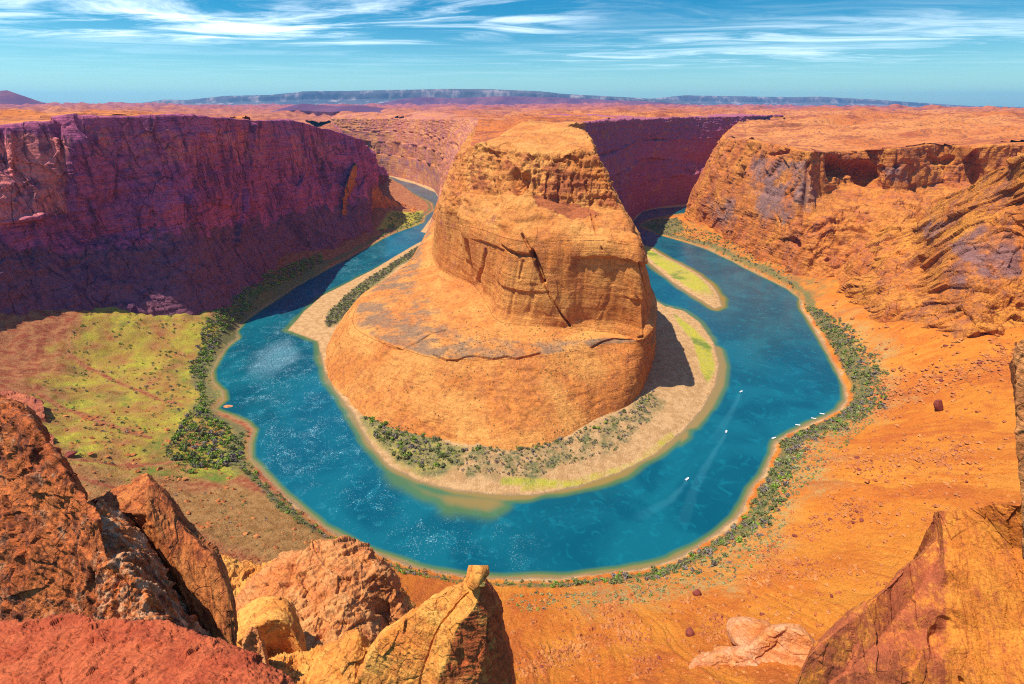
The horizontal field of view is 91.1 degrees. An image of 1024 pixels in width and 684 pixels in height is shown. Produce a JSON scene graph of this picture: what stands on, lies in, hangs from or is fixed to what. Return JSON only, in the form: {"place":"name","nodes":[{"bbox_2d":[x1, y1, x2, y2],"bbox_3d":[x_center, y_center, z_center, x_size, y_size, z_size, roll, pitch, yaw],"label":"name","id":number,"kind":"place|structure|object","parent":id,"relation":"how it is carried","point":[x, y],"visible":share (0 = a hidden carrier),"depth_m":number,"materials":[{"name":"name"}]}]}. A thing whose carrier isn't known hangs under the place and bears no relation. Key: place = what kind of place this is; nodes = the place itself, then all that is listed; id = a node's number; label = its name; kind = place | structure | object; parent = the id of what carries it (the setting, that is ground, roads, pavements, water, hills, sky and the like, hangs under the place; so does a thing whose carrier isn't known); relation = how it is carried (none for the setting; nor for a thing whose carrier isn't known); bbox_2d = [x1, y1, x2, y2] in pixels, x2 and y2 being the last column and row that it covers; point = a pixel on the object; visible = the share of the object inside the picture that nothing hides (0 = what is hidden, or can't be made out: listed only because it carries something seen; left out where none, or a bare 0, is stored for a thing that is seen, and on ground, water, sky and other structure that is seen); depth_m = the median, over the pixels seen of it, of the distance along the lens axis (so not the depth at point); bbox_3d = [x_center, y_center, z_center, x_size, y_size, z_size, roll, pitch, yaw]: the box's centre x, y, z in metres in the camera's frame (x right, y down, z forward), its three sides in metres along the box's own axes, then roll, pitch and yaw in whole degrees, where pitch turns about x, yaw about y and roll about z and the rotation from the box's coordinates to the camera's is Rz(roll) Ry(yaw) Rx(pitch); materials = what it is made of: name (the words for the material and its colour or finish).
{"place":"outdoors","nodes":[
{"label":"outdoors","id":0,"kind":"place"},
{"bbox_2d":[0,90,45,104],"bbox_3d":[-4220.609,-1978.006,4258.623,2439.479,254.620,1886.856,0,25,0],"label":"hill","id":1,"kind":"structure","parent":0,"point":[8,97],"depth_m":3704.04,"materials":[{"name":"purple stone"}]},
{"bbox_2d":[0,612,294,683],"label":"ledge","id":2,"kind":"object","parent":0,"point":[69,648],"visible":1,"depth_m":6.87,"materials":[{"name":"red stone"}]},
{"bbox_2d":[0,113,388,315],"bbox_3d":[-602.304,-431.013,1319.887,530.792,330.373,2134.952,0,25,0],"label":"canyon wall","id":3,"kind":"structure","parent":0,"point":[168,214],"depth_m":702.06,"materials":[{"name":"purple stone"}]},
{"bbox_2d":[271,104,385,126],"bbox_3d":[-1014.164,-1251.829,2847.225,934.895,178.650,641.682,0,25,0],"label":"hill","id":4,"kind":"structure","parent":0,"point":[316,110],"depth_m":2592.84,"materials":[{"name":"purple stone"}]},
{"bbox_2d":[342,163,415,214],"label":"canyon wall","id":5,"kind":"structure","parent":0,"point":[379,199],"depth_m":1411.29,"materials":[{"name":"orange stone"}]},
{"bbox_2d":[0,176,1023,683],"bbox_3d":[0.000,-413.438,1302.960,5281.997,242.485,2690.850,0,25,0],"label":"valley floor","id":6,"kind":"structure","parent":0,"point":[38,344],"depth_m":443.35,"materials":[{"name":"orange sand"}]},
{"bbox_2d":[0,390,46,421],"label":"outcrop","id":7,"kind":"object","parent":6,"relation":"on","point":[34,403],"visible":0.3,"depth_m":460.75,"materials":[{"name":"orange stone"}]},
{"bbox_2d":[49,433,54,444],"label":"outcrop","id":8,"kind":"object","parent":6,"relation":"on","point":[52,438],"visible":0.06,"depth_m":418.51,"materials":[{"name":"orange stone"}]},
{"bbox_2d":[0,394,106,621],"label":"crag","id":9,"kind":"structure","parent":6,"relation":"on","point":[51,530],"depth_m":46.80,"materials":[{"name":"red stone"}]},
{"bbox_2d":[89,473,237,645],"bbox_3d":[-36.874,24.959,55.204,26.037,19.808,7.652,15,29,29],"label":"boulder","id":10,"kind":"object","parent":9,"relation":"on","point":[189,555],"visible":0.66,"depth_m":50.98,"materials":[{"name":"orange stone"}]},
{"bbox_2d":[64,451,76,457],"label":"boulder","id":11,"kind":"object","parent":6,"relation":"on","point":[69,454],"visible":0.91,"depth_m":400.44,"materials":[{"name":"stone"}]},
{"bbox_2d":[92,499,212,636],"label":"crag","id":12,"kind":"structure","parent":6,"relation":"on","point":[132,581],"depth_m":43.95,"materials":[{"name":"red stone"}]},
{"bbox_2d":[169,455,177,460],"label":"shrub","id":13,"kind":"object","parent":6,"relation":"on","point":[175,457],"visible":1,"depth_m":439.04,"materials":[{"name":"green plant"}]},
{"bbox_2d":[241,626,269,665],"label":"spire rock","id":14,"kind":"object","parent":6,"relation":"on","point":[252,641],"visible":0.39,"depth_m":85.96,"materials":[{"name":"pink stone"}]},
{"bbox_2d":[237,596,306,658],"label":"dome rock","id":15,"kind":"object","parent":6,"relation":"on","point":[274,621],"visible":0.63,"depth_m":101.39,"materials":[{"name":"stone"}]},
{"bbox_2d":[268,642,330,683],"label":"outcrop","id":16,"kind":"object","parent":6,"relation":"on","point":[296,666],"visible":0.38,"depth_m":94.43,"materials":[{"name":"stone"}]},
{"bbox_2d":[221,554,415,646],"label":"outcrop","id":17,"kind":"object","parent":6,"relation":"on","point":[240,574],"visible":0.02,"depth_m":158.92,"materials":[{"name":"stone"}]},
{"bbox_2d":[234,535,408,650],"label":"outcrop","id":18,"kind":"object","parent":6,"relation":"on","point":[331,590],"visible":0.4,"depth_m":131.01,"materials":[{"name":"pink stone"}]},
{"bbox_2d":[306,629,371,683],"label":"outcrop","id":19,"kind":"object","parent":6,"relation":"on","point":[340,660],"visible":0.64,"depth_m":87.45,"materials":[{"name":"stone"}]},
{"bbox_2d":[356,577,515,683],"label":"pinnacle","id":20,"kind":"object","parent":6,"relation":"on","point":[456,634],"visible":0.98,"depth_m":83.30,"materials":[{"name":"stone"}]},
{"bbox_2d":[466,565,489,590],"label":"balanced rock","id":21,"kind":"object","parent":20,"relation":"on","point":[476,576],"visible":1,"depth_m":79.40,"materials":[{"name":"stone"}]},
{"bbox_2d":[31,193,888,609],"bbox_3d":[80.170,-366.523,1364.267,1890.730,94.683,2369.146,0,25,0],"label":"grey scrub","id":22,"kind":"object","parent":6,"relation":"on","point":[407,257],"visible":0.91,"depth_m":518.79,"materials":[{"name":"plant"}]},
{"bbox_2d":[38,212,886,611],"bbox_3d":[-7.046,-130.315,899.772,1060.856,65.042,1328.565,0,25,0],"label":"green scrub","id":23,"kind":"object","parent":6,"relation":"on","point":[210,340],"visible":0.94,"depth_m":528.75,"materials":[{"name":"green plant"}]},
{"bbox_2d":[43,195,893,611],"bbox_3d":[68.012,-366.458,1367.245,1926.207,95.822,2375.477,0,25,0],"label":"tamarisk scrub","id":24,"kind":"object","parent":6,"relation":"on","point":[597,579],"visible":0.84,"depth_m":508.65,"materials":[{"name":"green plant"}]},
{"bbox_2d":[44,279,1018,683],"bbox_3d":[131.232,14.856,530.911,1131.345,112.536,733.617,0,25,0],"label":"scree","id":25,"kind":"structure","parent":6,"relation":"on","point":[768,583],"depth_m":337.31,"materials":[{"name":"stone"}]},
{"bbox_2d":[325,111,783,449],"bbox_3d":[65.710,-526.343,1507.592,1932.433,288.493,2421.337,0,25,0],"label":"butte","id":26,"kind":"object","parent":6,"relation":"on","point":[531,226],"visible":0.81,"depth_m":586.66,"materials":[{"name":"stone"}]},
{"bbox_2d":[573,579,580,584],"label":"shrub","id":27,"kind":"object","parent":6,"relation":"on","point":[575,582],"visible":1,"depth_m":340.05,"materials":[{"name":"green plant"}]},
{"bbox_2d":[608,579,616,584],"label":"shrub","id":28,"kind":"object","parent":6,"relation":"on","point":[613,581],"visible":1,"depth_m":337.18,"materials":[{"name":"green plant"}]},
{"bbox_2d":[622,572,628,579],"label":"shrub","id":29,"kind":"object","parent":6,"relation":"on","point":[624,574],"visible":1,"depth_m":345.20,"materials":[{"name":"plant"}]},
{"bbox_2d":[651,565,656,573],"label":"shrub","id":30,"kind":"object","parent":6,"relation":"on","point":[653,569],"visible":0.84,"depth_m":351.32,"materials":[{"name":"green plant"}]},
{"bbox_2d":[685,627,694,636],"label":"boulder","id":31,"kind":"object","parent":6,"relation":"on","point":[689,632],"visible":0.99,"depth_m":263.41,"materials":[{"name":"stone"}]},
{"bbox_2d":[692,589,700,595],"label":"boulder","id":32,"kind":"object","parent":6,"relation":"on","point":[696,592],"visible":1,"depth_m":307.73,"materials":[{"name":"stone"}]},
{"bbox_2d":[509,306,886,611],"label":"sage scrub","id":33,"kind":"object","parent":6,"relation":"on","point":[719,566],"visible":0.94,"depth_m":353.56,"materials":[{"name":"green plant"}]},
{"bbox_2d":[704,548,712,554],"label":"shrub","id":34,"kind":"object","parent":6,"relation":"on","point":[708,550],"visible":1,"depth_m":360.77,"materials":[{"name":"plant"}]},
{"bbox_2d":[736,536,742,542],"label":"shrub","id":35,"kind":"object","parent":6,"relation":"on","point":[738,539],"visible":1,"depth_m":365.39,"materials":[{"name":"green plant"}]},
{"bbox_2d":[688,623,814,668],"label":"outcrop","id":36,"kind":"object","parent":6,"relation":"on","point":[787,643],"visible":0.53,"depth_m":228.76,"materials":[{"name":"stone"}]},
{"bbox_2d":[726,617,770,645],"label":"boulder","id":37,"kind":"object","parent":36,"relation":"on","point":[741,630],"visible":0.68,"depth_m":243.12,"materials":[{"name":"stone"}]},
{"bbox_2d":[794,504,1023,683],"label":"outcrop","id":38,"kind":"object","parent":6,"relation":"on","point":[945,605],"visible":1,"depth_m":98.17,"materials":[{"name":"orange stone"}]},
{"bbox_2d":[933,399,942,410],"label":"boulder","id":39,"kind":"object","parent":6,"relation":"on","point":[938,404],"visible":1,"depth_m":449.74,"materials":[{"name":"stone"}]},
{"bbox_2d":[1009,339,1023,558],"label":"crag","id":40,"kind":"structure","parent":6,"relation":"on","point":[1016,365],"depth_m":64.91,"materials":[{"name":"orange stone"}]},
{"bbox_2d":[0,102,1023,151],"bbox_3d":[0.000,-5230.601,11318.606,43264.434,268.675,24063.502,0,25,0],"label":"plateau","id":41,"kind":"structure","parent":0,"point":[868,127],"depth_m":1651.41,"materials":[{"name":"orange stone"}]},
{"bbox_2d":[143,89,708,104],"bbox_3d":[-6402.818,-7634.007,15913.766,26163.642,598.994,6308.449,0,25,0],"label":"mesa","id":42,"kind":"structure","parent":41,"relation":"on","point":[344,97],"depth_m":14249.29,"materials":[{"name":"purple stone"}]},
{"bbox_2d":[653,95,1023,107],"bbox_3d":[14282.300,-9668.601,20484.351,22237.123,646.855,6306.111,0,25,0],"label":"mesa","id":43,"kind":"structure","parent":41,"relation":"on","point":[751,100],"depth_m":18796.09,"materials":[{"name":"purple stone"}]},
{"bbox_2d":[0,0,1023,106],"label":"sky","id":44,"kind":"structure","parent":0,"point":[949,52],"materials":[{"name":"blue"}]},
{"bbox_2d":[212,177,844,577],"bbox_3d":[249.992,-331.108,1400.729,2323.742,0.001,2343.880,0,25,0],"label":"river","id":45,"kind":"structure","parent":0,"point":[314,455],"depth_m":480.22,"materials":[{"name":"liquid"}]},
{"bbox_2d":[644,246,721,308],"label":"sandbar","id":46,"kind":"structure","parent":45,"relation":"in","point":[693,283],"depth_m":952.02,"materials":[{"name":"yellow sand"}]},
{"bbox_2d":[380,96,688,104],"bbox_3d":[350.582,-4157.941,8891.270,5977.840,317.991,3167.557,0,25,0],"label":"distant mesa","id":47,"kind":"structure","parent":0,"point":[507,100],"depth_m":7992.86,"materials":[{"name":"purple stone"}]},
{"bbox_2d":[684,116,1023,322],"bbox_3d":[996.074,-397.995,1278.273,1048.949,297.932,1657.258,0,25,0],"label":"canyon wall","id":48,"kind":"structure","parent":0,"point":[825,211],"depth_m":965.61,"materials":[{"name":"orange stone"}]},
{"bbox_2d":[836,153,1023,340],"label":"canyon wall","id":49,"kind":"structure","parent":0,"point":[960,260],"depth_m":613.24,"materials":[{"name":"stone"}]}
]}

